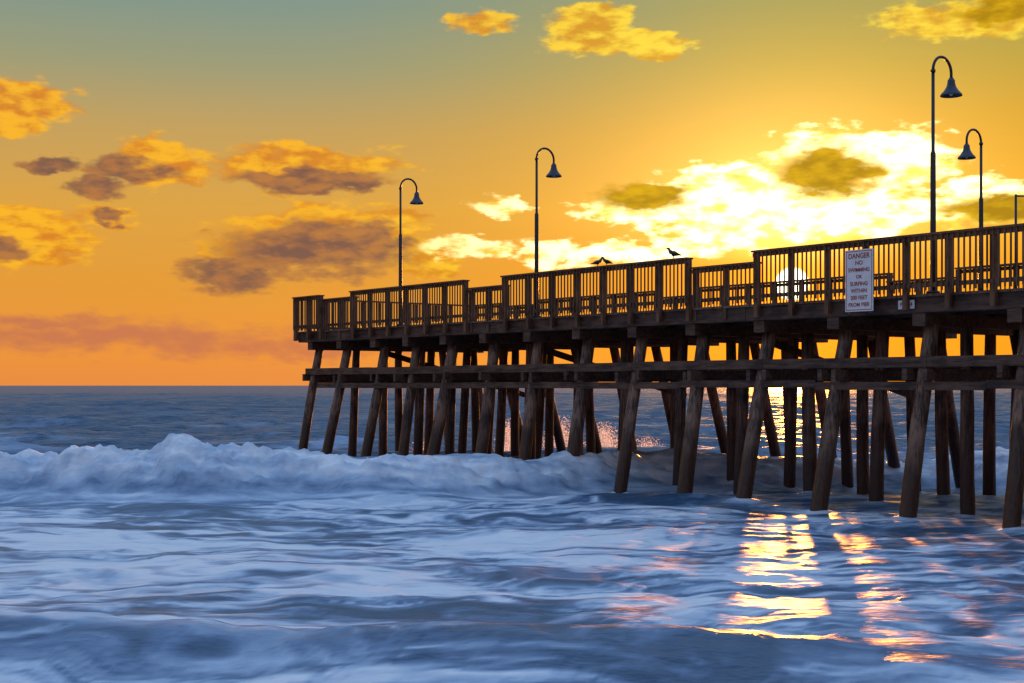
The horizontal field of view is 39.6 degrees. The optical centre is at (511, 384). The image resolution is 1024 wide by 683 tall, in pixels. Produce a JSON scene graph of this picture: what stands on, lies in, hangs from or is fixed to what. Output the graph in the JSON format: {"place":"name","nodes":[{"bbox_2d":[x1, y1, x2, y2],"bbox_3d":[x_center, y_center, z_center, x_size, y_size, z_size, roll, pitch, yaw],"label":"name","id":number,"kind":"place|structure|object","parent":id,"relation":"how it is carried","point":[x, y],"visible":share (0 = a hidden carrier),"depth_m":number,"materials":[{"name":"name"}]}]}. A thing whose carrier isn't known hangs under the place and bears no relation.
{"place":"outdoors","nodes":[
{"label":"outdoors","id":0,"kind":"place"},
{"bbox_2d":[0,386,1023,682],"bbox_3d":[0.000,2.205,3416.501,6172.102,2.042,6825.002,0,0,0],"label":"sea","id":1,"kind":"structure","parent":0,"point":[190,534],"depth_m":22.70,"materials":[{"name":"liquid"}]},
{"bbox_2d":[412,417,662,450],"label":"sea spray","id":2,"kind":"object","parent":1,"relation":"on","point":[604,440],"visible":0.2,"depth_m":56.94,"materials":[{"name":"white liquid"}]},
{"bbox_2d":[292,223,1023,527],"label":"pier","id":3,"kind":"structure","parent":1,"relation":"in","point":[934,321],"depth_m":36.12,"materials":[{"name":"brown wood"}]},
{"bbox_2d":[396,178,423,325],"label":"street lamp","id":4,"kind":"object","parent":3,"relation":"on","point":[416,200],"visible":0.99,"depth_m":45.27,"materials":[{"name":"metal"}]},
{"bbox_2d":[532,147,561,317],"bbox_3d":[0.968,-4.275,39.999,0.985,4.810,0.450,0,0,-38],"label":"street lamp","id":5,"kind":"object","parent":3,"relation":"on","point":[553,172],"visible":0.97,"depth_m":39.76,"materials":[{"name":"metal"}]},
{"bbox_2d":[591,258,601,265],"bbox_3d":[2.237,-3.217,37.142,0.356,0.255,0.161,0,0,12],"label":"bird","id":6,"kind":"object","parent":3,"relation":"on","point":[597,262],"visible":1,"depth_m":37.11},
{"bbox_2d":[601,256,612,263],"bbox_3d":[2.459,-3.210,36.863,0.335,0.240,0.152,0,0,-42],"label":"bird","id":7,"kind":"object","parent":3,"relation":"on","point":[606,261],"visible":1,"depth_m":36.83},
{"bbox_2d":[665,247,681,256],"bbox_3d":[3.964,-3.240,34.897,0.419,0.300,0.189,0,0,8],"label":"bird","id":8,"kind":"object","parent":3,"relation":"on","point":[673,253],"visible":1,"depth_m":34.85},
{"bbox_2d":[845,248,873,313],"bbox_3d":[7.412,-2.200,30.229,0.126,1.360,0.740,0,0,-38],"label":"warning sign","id":9,"kind":"object","parent":3,"relation":"attached to","point":[859,280],"visible":1,"depth_m":30.18,"materials":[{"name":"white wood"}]},
{"bbox_2d":[898,300,914,308],"bbox_3d":[8.188,-1.670,29.529,0.021,0.180,0.400,0,0,-38],"label":"number plate sign","id":10,"kind":"object","parent":3,"relation":"attached to","point":[912,304],"visible":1,"depth_m":29.44,"materials":[{"name":"white metal"}]},
{"bbox_2d":[926,55,961,293],"bbox_3d":[8.955,-4.350,29.514,0.985,4.960,0.450,0,0,-38],"label":"street lamp","id":11,"kind":"object","parent":3,"relation":"on","point":[951,90],"visible":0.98,"depth_m":29.27,"materials":[{"name":"metal"}]},
{"bbox_2d":[957,128,983,290],"bbox_3d":[11.776,-4.215,36.331,0.985,4.690,0.450,0,0,-38],"label":"street lamp","id":12,"kind":"object","parent":3,"relation":"on","point":[966,154],"visible":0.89,"depth_m":36.49,"materials":[{"name":"metal"}]},
{"bbox_2d":[1014,194,1023,287],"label":"metal post","id":13,"kind":"object","parent":3,"relation":"on","point":[1016,196],"visible":0.42,"depth_m":35.56,"materials":[{"name":"metal"}]},
{"bbox_2d":[0,0,1023,385],"label":"sky","id":14,"kind":"structure","parent":0,"point":[174,174],"materials":[{"name":"orange"}]}
]}

